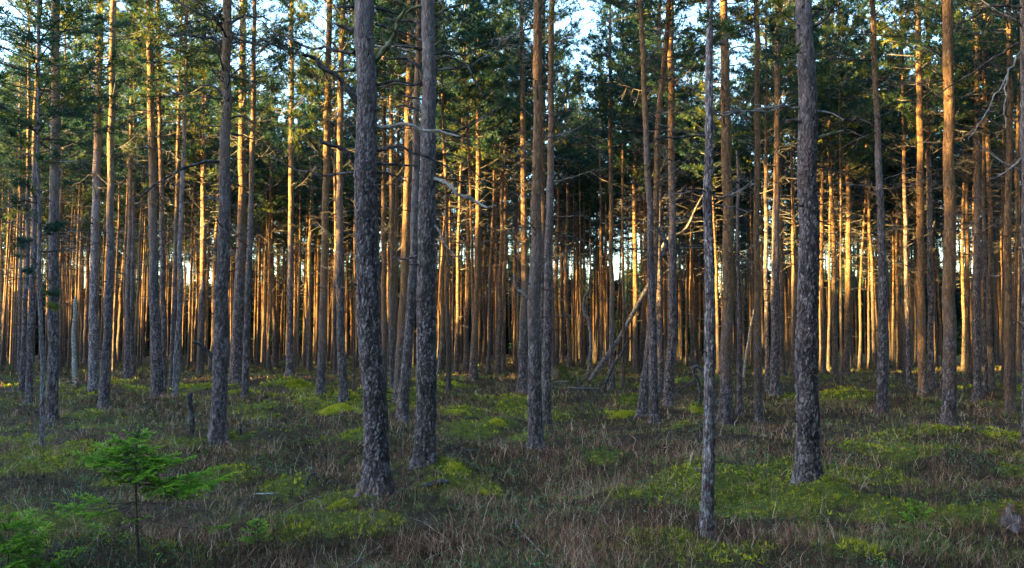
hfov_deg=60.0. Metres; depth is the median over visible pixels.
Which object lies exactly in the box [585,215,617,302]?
pine tree
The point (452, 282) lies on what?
pine tree
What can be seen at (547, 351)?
pine tree
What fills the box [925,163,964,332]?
pine tree
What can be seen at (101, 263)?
pine tree
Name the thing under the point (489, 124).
pine tree
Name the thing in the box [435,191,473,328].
pine tree
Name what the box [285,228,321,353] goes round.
pine tree
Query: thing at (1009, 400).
pine tree
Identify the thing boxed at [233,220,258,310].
pine tree
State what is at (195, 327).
pine tree
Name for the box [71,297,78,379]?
dead snag
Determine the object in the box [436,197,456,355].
pine tree
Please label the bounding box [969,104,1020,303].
pine tree
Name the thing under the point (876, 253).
pine tree
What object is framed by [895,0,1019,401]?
pine tree
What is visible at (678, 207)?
pine tree
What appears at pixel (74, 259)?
pine tree
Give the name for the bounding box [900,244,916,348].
pine tree
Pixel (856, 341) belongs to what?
pine tree
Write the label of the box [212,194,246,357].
pine tree
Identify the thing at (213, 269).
pine tree
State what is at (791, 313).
pine tree
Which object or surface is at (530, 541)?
fallen branch
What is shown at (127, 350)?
pine tree
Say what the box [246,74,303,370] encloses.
pine tree
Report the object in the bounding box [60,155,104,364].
pine tree
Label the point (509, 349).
pine tree
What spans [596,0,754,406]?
pine tree
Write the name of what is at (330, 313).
pine tree
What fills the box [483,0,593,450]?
pine tree
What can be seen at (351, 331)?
pine tree
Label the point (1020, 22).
pine tree
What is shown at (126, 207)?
pine tree
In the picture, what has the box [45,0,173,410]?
pine tree
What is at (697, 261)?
pine tree
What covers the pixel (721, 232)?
pine tree
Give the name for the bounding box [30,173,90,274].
pine tree
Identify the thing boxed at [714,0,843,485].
pine tree
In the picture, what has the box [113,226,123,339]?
pine tree
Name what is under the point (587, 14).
sky
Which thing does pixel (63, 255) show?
pine tree
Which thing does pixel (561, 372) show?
root mound
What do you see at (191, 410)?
tree stump
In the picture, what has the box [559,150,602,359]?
pine tree
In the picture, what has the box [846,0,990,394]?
pine tree
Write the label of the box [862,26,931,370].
pine tree
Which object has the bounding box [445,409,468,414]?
moss mound
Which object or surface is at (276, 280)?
pine tree
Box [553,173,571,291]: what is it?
pine tree
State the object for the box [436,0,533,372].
pine tree
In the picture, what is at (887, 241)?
pine tree
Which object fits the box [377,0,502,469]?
pine tree
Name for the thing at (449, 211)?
pine tree
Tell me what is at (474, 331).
pine tree
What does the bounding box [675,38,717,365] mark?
pine tree
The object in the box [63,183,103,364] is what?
pine tree
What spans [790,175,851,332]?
pine tree
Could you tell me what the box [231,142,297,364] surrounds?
pine tree
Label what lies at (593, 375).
leaning dead tree
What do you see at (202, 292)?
pine tree
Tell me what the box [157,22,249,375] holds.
pine tree
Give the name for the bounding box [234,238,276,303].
pine tree
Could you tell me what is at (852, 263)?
pine tree
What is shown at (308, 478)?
fallen branch
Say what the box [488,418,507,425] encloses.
moss mound
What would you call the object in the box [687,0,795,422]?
pine tree
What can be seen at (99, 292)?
pine tree
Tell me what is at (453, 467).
moss mound
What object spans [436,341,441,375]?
dead sapling
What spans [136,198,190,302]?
pine tree
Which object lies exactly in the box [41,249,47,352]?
pine tree
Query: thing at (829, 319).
pine tree
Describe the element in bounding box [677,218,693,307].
pine tree
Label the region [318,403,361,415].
moss mound
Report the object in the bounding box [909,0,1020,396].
pine tree
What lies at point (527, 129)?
pine tree
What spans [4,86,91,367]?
pine tree
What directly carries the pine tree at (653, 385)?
on the ground at (863, 499)
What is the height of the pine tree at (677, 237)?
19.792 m
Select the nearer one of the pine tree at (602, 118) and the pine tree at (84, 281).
the pine tree at (602, 118)
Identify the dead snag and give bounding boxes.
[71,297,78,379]
[582,243,592,377]
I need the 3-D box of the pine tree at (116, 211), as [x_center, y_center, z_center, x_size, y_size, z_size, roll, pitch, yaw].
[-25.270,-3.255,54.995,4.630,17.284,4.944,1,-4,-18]
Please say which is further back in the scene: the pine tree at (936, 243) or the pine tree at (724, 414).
the pine tree at (936, 243)
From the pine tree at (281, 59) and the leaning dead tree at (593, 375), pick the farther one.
the leaning dead tree at (593, 375)
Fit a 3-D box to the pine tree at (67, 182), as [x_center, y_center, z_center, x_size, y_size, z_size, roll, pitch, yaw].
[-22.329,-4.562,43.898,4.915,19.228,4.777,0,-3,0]
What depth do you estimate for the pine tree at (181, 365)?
44.68 m
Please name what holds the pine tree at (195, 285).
on the ground at (863, 499)
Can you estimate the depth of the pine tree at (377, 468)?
10.58 m
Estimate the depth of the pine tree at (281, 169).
52.47 m
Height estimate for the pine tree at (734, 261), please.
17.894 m
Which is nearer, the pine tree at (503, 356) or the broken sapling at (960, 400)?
the broken sapling at (960, 400)
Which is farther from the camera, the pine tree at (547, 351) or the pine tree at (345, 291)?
the pine tree at (345, 291)
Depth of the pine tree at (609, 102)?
35.20 m
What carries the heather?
on the ground at (863, 499)
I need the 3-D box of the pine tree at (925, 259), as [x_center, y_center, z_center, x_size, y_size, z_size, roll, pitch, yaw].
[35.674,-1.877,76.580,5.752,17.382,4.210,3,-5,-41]
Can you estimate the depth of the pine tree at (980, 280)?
69.43 m
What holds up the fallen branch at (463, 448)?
on the ground at (863, 499)
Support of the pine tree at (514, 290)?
on the ground at (863, 499)
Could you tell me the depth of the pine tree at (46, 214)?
64.54 m
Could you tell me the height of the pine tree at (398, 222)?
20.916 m
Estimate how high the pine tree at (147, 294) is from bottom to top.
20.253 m
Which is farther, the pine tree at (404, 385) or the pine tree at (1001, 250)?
the pine tree at (1001, 250)
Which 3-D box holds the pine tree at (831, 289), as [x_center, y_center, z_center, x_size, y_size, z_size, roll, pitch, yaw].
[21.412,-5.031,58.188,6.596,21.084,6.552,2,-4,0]
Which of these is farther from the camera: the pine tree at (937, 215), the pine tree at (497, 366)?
the pine tree at (937, 215)
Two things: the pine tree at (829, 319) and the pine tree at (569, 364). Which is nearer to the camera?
the pine tree at (829, 319)
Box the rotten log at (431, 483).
[420,479,448,487]
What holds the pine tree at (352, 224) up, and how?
on the ground at (863, 499)
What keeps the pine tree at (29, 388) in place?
on the ground at (863, 499)
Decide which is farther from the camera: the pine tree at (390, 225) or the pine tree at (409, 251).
the pine tree at (409, 251)
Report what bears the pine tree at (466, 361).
on the ground at (863, 499)
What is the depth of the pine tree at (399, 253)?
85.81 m
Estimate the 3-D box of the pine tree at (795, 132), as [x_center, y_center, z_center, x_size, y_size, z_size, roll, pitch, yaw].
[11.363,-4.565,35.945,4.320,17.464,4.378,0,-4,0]
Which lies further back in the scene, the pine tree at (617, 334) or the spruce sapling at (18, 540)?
the pine tree at (617, 334)
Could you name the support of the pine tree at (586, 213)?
on the ground at (863, 499)
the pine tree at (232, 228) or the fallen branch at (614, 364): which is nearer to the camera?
the fallen branch at (614, 364)
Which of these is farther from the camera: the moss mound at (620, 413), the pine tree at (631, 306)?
the pine tree at (631, 306)
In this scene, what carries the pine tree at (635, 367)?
on the ground at (863, 499)
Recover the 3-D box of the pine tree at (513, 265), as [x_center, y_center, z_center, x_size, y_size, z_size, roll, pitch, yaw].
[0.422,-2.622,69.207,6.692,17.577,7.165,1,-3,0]
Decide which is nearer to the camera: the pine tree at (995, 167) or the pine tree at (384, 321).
the pine tree at (384, 321)
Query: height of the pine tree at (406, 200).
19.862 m
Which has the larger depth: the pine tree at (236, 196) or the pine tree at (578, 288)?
the pine tree at (578, 288)
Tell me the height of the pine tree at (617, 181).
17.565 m
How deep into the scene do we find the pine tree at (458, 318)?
42.72 m
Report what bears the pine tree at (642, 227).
on the ground at (863, 499)
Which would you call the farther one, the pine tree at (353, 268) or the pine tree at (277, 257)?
the pine tree at (353, 268)
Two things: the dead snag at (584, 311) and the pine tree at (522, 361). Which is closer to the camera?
the pine tree at (522, 361)
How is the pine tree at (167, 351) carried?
on the ground at (863, 499)
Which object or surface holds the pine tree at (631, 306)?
on the ground at (863, 499)
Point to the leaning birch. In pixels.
(745, 357)
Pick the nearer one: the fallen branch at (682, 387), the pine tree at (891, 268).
the fallen branch at (682, 387)
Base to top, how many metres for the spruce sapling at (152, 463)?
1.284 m
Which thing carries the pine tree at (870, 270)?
on the ground at (863, 499)
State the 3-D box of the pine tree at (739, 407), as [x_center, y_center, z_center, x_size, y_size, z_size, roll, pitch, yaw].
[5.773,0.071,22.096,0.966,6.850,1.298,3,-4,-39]
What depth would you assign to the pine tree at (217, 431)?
16.23 m
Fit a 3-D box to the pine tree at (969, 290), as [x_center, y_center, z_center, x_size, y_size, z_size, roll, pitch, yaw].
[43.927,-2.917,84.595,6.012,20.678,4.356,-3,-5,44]
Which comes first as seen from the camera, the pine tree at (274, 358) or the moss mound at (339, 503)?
the moss mound at (339, 503)
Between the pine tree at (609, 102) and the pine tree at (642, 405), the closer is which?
the pine tree at (642, 405)
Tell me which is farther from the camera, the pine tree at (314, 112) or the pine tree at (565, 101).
the pine tree at (314, 112)
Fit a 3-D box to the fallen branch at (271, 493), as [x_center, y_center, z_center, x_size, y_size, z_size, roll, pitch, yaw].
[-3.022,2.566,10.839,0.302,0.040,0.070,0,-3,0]
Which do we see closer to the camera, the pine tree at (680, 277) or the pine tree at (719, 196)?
the pine tree at (719, 196)
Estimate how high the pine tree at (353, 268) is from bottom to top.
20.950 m
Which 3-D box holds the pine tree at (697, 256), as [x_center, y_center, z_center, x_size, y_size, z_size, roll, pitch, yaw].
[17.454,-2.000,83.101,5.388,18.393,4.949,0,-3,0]
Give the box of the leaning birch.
[742,309,753,376]
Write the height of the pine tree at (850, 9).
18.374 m
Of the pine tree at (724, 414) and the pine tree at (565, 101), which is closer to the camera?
the pine tree at (724, 414)
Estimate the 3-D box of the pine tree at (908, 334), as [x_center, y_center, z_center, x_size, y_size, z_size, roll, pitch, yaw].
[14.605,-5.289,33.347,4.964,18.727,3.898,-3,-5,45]
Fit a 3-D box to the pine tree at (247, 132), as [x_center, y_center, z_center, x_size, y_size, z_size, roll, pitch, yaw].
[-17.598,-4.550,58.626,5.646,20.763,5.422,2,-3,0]
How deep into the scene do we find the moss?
12.38 m
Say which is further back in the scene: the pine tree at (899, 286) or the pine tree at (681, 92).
the pine tree at (899, 286)
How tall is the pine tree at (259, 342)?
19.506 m
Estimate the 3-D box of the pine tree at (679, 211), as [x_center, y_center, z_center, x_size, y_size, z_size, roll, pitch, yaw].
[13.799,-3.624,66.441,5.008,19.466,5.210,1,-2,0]
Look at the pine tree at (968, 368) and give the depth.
35.02 m
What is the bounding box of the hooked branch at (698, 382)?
[691,360,703,405]
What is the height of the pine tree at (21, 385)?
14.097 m
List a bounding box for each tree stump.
[187,393,194,435]
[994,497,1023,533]
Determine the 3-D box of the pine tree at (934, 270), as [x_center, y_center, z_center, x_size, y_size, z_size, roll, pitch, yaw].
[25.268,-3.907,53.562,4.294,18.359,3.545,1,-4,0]
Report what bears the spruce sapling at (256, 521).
on the ground at (863, 499)
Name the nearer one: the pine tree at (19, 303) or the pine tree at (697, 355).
the pine tree at (19, 303)
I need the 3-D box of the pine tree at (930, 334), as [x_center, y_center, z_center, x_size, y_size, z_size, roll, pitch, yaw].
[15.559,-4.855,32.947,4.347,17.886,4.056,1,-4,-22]
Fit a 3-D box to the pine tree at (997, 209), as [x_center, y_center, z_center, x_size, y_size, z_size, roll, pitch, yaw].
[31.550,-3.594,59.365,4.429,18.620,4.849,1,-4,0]
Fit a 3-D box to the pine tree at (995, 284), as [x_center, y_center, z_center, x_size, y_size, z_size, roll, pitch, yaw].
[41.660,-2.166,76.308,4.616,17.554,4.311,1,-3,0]
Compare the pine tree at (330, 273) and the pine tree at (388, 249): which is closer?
the pine tree at (388, 249)
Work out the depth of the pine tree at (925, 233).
59.79 m
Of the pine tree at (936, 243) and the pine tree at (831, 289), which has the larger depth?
the pine tree at (936, 243)
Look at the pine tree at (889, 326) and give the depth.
74.43 m
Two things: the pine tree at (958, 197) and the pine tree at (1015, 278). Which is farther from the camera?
the pine tree at (958, 197)
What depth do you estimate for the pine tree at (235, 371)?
35.77 m
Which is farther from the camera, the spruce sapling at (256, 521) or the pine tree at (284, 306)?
the pine tree at (284, 306)
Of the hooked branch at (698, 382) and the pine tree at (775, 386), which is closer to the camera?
the hooked branch at (698, 382)
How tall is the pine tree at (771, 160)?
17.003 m
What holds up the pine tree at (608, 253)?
on the ground at (863, 499)
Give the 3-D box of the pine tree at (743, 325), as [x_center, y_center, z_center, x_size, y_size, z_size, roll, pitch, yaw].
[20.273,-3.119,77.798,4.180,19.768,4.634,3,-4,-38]
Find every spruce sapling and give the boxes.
[0,507,67,567]
[52,425,237,567]
[238,517,273,545]
[893,498,944,529]
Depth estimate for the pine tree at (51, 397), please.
20.68 m
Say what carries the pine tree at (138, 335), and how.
on the ground at (863, 499)
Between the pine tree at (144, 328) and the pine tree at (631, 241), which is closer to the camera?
the pine tree at (631, 241)
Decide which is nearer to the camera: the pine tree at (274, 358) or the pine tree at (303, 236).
the pine tree at (274, 358)
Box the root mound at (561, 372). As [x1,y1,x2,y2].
[551,358,572,381]
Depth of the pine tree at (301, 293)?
79.65 m
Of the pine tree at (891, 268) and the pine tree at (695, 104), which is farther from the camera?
the pine tree at (891, 268)
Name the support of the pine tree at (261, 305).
on the ground at (863, 499)
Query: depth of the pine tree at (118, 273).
61.53 m
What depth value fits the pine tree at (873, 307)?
45.62 m
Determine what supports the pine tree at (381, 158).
on the ground at (863, 499)
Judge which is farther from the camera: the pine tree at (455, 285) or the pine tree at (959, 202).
the pine tree at (455, 285)
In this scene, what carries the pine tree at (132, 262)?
on the ground at (863, 499)
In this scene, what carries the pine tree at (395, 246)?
on the ground at (863, 499)
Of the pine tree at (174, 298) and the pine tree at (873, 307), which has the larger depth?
the pine tree at (873, 307)
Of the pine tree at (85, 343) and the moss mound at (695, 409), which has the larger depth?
the pine tree at (85, 343)
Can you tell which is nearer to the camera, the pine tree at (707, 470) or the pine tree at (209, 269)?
the pine tree at (707, 470)
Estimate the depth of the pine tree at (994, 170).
49.66 m
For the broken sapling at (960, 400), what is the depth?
19.71 m
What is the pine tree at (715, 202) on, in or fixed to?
on the ground at (863, 499)
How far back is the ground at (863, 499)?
11.99 m
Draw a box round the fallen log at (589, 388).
[513,371,600,389]
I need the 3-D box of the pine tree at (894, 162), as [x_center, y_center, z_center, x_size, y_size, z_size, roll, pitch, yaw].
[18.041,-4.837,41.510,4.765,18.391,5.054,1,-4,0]
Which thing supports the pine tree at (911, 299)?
on the ground at (863, 499)
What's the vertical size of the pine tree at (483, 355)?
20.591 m
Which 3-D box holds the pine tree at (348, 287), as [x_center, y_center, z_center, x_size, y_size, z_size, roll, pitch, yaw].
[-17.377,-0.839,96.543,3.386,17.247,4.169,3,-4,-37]
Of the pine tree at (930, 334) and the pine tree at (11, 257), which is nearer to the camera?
the pine tree at (930, 334)
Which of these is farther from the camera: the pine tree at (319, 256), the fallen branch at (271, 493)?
the pine tree at (319, 256)
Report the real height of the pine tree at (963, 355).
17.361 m
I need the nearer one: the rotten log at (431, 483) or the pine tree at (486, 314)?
the rotten log at (431, 483)
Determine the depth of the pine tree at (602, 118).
36.68 m
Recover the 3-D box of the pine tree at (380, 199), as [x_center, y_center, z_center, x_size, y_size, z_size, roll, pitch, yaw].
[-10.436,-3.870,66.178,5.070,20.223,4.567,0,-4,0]
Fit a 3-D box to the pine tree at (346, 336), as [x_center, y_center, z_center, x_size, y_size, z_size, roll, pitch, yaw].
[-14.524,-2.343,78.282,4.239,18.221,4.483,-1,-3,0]
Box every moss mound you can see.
[285,379,306,386]
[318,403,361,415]
[323,497,357,509]
[443,461,468,476]
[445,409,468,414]
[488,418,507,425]
[607,410,635,418]
[689,406,700,412]
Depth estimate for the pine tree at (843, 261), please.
86.82 m
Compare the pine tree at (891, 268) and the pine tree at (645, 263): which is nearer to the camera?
the pine tree at (645, 263)
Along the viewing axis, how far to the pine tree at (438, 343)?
78.97 m
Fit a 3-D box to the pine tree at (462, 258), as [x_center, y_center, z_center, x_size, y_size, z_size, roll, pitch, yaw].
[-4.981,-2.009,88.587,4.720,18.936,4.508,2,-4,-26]
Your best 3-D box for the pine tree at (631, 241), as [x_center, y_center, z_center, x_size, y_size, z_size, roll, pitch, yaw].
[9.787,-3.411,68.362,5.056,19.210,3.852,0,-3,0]
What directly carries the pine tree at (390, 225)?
on the ground at (863, 499)
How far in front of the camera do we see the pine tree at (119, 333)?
64.36 m
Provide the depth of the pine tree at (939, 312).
52.86 m
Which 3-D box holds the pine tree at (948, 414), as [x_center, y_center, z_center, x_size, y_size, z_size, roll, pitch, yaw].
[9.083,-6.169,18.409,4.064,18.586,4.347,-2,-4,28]
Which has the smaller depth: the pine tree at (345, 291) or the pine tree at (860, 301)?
the pine tree at (860, 301)
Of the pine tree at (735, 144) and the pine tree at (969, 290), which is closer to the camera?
the pine tree at (735, 144)
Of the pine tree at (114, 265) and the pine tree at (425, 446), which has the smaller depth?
the pine tree at (425, 446)
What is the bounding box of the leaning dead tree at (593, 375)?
[588,188,702,379]
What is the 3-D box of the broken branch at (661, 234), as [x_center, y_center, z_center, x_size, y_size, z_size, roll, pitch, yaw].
[3.466,-0.993,20.624,0.335,0.735,0.127,0,-3,0]
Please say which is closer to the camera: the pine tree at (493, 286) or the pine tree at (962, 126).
the pine tree at (962, 126)
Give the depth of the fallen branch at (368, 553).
7.96 m
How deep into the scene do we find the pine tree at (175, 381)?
28.29 m
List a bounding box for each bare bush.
[570,368,606,418]
[584,386,612,421]
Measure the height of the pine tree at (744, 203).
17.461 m
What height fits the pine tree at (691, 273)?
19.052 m
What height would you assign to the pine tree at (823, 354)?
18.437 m
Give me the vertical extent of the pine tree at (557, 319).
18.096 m
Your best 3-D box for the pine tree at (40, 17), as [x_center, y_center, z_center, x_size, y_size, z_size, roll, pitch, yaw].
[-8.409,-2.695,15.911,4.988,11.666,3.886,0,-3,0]
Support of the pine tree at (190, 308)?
on the ground at (863, 499)
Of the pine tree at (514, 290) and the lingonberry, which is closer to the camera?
the lingonberry
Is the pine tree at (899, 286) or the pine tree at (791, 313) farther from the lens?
the pine tree at (899, 286)
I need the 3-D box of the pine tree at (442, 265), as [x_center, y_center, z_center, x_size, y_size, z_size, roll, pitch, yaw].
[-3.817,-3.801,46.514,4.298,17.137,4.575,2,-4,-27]
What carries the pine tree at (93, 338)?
on the ground at (863, 499)
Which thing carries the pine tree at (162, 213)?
on the ground at (863, 499)
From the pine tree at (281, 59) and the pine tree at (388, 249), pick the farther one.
the pine tree at (388, 249)
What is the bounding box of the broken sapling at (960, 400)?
[957,382,973,414]
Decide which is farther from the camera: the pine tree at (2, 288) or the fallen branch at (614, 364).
the pine tree at (2, 288)
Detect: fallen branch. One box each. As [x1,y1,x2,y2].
[253,492,276,494]
[289,460,328,485]
[346,521,428,567]
[445,441,478,450]
[515,522,545,555]
[602,334,632,390]
[675,373,703,393]
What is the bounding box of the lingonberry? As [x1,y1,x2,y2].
[0,397,1023,567]
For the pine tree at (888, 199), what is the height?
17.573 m
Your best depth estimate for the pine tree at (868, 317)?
49.44 m
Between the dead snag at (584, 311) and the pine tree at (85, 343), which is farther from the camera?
the pine tree at (85, 343)
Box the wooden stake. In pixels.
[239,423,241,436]
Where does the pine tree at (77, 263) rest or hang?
on the ground at (863, 499)
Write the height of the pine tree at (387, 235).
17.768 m
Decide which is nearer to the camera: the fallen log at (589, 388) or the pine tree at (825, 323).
the fallen log at (589, 388)
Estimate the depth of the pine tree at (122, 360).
66.81 m
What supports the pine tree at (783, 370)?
on the ground at (863, 499)
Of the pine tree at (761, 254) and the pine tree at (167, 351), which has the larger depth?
the pine tree at (167, 351)
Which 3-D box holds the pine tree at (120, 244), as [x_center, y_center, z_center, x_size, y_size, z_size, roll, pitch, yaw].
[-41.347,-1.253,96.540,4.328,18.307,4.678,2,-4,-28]
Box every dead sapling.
[345,339,356,391]
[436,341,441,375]
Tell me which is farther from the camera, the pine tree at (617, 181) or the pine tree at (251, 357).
the pine tree at (251, 357)
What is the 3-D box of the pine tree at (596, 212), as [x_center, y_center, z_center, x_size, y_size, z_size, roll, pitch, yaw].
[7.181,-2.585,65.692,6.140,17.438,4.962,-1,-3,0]
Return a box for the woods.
[0,14,1021,372]
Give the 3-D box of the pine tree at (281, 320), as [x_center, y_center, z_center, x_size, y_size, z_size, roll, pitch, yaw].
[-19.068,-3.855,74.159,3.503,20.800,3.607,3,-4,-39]
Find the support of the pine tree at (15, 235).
on the ground at (863, 499)
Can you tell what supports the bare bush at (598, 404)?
on the ground at (863, 499)
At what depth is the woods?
64.99 m
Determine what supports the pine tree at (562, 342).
on the ground at (863, 499)
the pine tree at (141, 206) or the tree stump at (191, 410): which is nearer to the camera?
the tree stump at (191, 410)
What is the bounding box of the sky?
[0,0,1020,294]
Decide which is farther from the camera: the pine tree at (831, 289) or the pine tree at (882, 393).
the pine tree at (831, 289)
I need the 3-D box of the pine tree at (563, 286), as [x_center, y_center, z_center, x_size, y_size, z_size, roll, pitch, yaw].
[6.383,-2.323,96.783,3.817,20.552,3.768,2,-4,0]
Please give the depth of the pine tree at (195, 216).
62.15 m
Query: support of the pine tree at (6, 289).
on the ground at (863, 499)
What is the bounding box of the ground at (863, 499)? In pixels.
[0,352,1023,567]
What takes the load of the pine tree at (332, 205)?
on the ground at (863, 499)
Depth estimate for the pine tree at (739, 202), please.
62.41 m
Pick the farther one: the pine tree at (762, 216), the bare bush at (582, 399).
the pine tree at (762, 216)
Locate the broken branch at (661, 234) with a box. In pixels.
[654,226,667,256]
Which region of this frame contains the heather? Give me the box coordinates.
[0,358,1023,567]
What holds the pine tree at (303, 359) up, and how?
on the ground at (863, 499)
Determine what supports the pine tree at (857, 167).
on the ground at (863, 499)
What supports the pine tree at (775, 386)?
on the ground at (863, 499)
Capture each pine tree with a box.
[0,0,105,391]
[0,0,130,405]
[0,0,174,444]
[0,41,47,371]
[0,79,61,373]
[0,97,30,367]
[1,0,119,423]
[2,198,46,313]
[2,211,46,360]
[3,53,122,373]
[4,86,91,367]
[4,181,48,278]
[5,0,105,330]
[21,0,176,391]
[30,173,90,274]
[31,97,87,366]
[32,24,108,349]
[41,212,66,359]
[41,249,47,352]
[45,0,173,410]
[46,214,90,359]
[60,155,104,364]
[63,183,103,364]
[64,113,138,336]
[64,210,103,351]
[65,221,103,315]
[71,8,176,376]
[74,15,175,372]
[83,0,222,398]
[83,4,176,378]
[89,102,146,362]
[90,199,124,281]
[92,0,239,393]
[93,67,175,374]
[98,200,122,352]
[99,185,147,362]
[100,133,147,362]
[101,240,123,303]
[108,0,260,396]
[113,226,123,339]
[114,235,136,311]
[116,88,173,369]
[133,0,300,444]
[134,171,165,357]
[135,217,159,356]
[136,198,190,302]
[138,0,240,388]
[139,118,188,285]
[141,4,219,372]
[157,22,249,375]
[157,68,217,330]
[157,204,172,354]
[163,8,250,351]
[164,112,215,361]
[167,80,237,367]
[171,179,214,361]
[180,58,249,368]
[183,205,212,320]
[183,226,213,346]
[187,116,236,362]
[191,0,304,384]
[200,0,316,397]
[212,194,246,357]
[216,63,283,280]
[230,91,275,364]
[230,98,253,289]
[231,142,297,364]
[233,97,308,368]
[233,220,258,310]
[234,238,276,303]
[235,201,282,360]
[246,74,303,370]
[246,137,285,363]
[246,165,294,322]
[247,0,324,375]
[249,0,398,394]
[255,0,466,496]
[258,199,296,347]
[263,44,354,370]
[263,119,332,366]
[274,214,287,353]
[274,230,287,314]
[275,119,305,359]
[275,225,314,308]
[277,138,321,360]
[280,194,314,357]
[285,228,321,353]
[287,37,381,374]
[290,0,406,401]
[294,123,346,360]
[304,182,352,360]
[314,117,353,301]
[317,109,345,360]
[321,99,394,367]
[325,0,454,388]
[325,0,486,402]
[329,138,353,330]
[329,202,353,358]
[332,0,452,360]
[332,2,448,385]
[343,99,400,248]
[343,121,400,277]
[344,236,353,354]
[344,251,355,350]
[345,244,353,299]
[346,0,497,421]
[346,69,420,366]
[348,0,454,341]
[375,0,546,390]
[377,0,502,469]
[377,109,439,366]
[378,175,400,300]
[378,210,388,335]
[380,215,409,308]
[386,112,438,364]
[388,81,472,341]
[400,61,488,371]
[403,0,515,379]
[411,0,513,374]
[419,46,475,369]
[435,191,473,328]
[435,200,456,358]
[435,206,465,354]
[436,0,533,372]
[436,1,515,380]
[436,48,495,370]
[436,111,490,368]
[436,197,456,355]
[451,229,473,334]
[456,1,546,373]
[461,115,515,364]
[464,114,517,362]
[473,237,497,354]
[476,0,585,392]
[481,0,607,374]
[481,94,546,365]
[481,183,511,356]
[481,222,514,354]
[482,6,547,371]
[482,14,558,370]
[482,165,554,360]
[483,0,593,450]
[497,200,529,354]
[499,0,602,425]
[507,21,598,366]
[527,86,585,364]
[527,104,589,363]
[545,70,594,368]
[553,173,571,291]
[554,111,604,361]
[555,0,655,389]
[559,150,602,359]
[559,245,570,347]
[563,197,597,358]
[570,0,688,386]
[578,127,626,361]
[580,73,625,362]
[581,139,631,353]
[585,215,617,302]
[587,97,675,365]
[587,191,630,304]
[590,19,684,374]
[591,0,701,424]
[594,176,642,358]
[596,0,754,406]
[599,0,719,391]
[601,0,732,419]
[607,4,704,370]
[607,68,682,373]
[607,199,643,360]
[612,7,692,359]
[614,128,662,349]
[620,194,666,284]
[636,94,697,361]
[637,27,733,372]
[646,0,799,538]
[661,163,697,278]
[661,205,700,358]
[662,106,719,364]
[665,107,740,313]
[669,0,780,424]
[674,31,772,373]
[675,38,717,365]
[676,112,720,361]
[676,197,721,352]
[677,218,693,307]
[678,215,719,316]
[681,187,719,300]
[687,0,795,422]
[693,91,749,262]
[696,134,741,303]
[705,0,836,391]
[713,0,836,396]
[713,82,763,366]
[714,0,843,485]
[717,210,751,308]
[721,151,762,415]
[731,51,793,365]
[731,102,796,367]
[733,0,828,375]
[733,187,771,358]
[733,199,761,358]
[734,62,789,341]
[740,0,848,382]
[740,0,850,373]
[752,119,832,369]
[772,0,895,375]
[773,55,863,371]
[785,0,914,385]
[786,152,845,364]
[789,0,870,373]
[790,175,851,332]
[794,16,886,371]
[812,0,941,414]
[817,19,883,374]
[819,14,925,371]
[824,232,842,356]
[825,5,868,369]
[825,208,859,313]
[834,148,911,356]
[835,183,886,363]
[836,237,861,322]
[837,0,970,387]
[837,41,908,371]
[842,3,961,374]
[842,180,874,357]
[844,35,931,369]
[844,166,891,362]
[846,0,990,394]
[851,200,909,285]
[854,235,889,308]
[861,207,912,359]
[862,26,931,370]
[862,73,942,370]
[864,196,895,358]
[868,0,974,388]
[870,50,936,370]
[873,190,925,361]
[883,102,956,365]
[886,0,1010,426]
[894,161,940,362]
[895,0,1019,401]
[898,110,961,367]
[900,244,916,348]
[905,0,1021,411]
[905,34,961,367]
[906,1,1014,383]
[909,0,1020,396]
[909,157,942,325]
[910,213,941,305]
[910,235,914,358]
[912,107,1000,371]
[921,0,1019,388]
[921,2,1020,383]
[924,0,1023,444]
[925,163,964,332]
[937,1,1020,386]
[938,139,995,301]
[939,127,972,310]
[955,129,1011,365]
[956,184,986,323]
[956,206,972,332]
[959,67,1021,296]
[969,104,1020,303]
[980,0,1020,392]
[980,142,1020,288]
[987,223,1020,342]
[990,10,1022,373]
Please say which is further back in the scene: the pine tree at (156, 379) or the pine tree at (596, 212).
the pine tree at (596, 212)
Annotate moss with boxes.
[0,375,1023,567]
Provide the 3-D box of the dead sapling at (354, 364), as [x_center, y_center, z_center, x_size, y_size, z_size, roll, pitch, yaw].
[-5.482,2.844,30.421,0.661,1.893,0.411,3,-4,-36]
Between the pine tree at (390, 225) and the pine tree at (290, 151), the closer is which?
the pine tree at (390, 225)
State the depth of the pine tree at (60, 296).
48.16 m
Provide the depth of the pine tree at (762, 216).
58.97 m
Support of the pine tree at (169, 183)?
on the ground at (863, 499)
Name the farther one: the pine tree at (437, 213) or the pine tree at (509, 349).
the pine tree at (509, 349)
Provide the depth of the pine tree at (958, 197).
57.89 m
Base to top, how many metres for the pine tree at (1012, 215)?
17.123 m
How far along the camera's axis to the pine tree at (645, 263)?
46.73 m
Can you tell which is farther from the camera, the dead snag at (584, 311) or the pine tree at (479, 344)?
the pine tree at (479, 344)
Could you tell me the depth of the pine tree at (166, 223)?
64.86 m
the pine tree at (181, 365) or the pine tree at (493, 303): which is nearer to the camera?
the pine tree at (181, 365)
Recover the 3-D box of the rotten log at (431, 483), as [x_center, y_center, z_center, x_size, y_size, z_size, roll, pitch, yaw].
[-1.033,2.674,11.837,0.383,0.135,0.106,1,-4,-12]

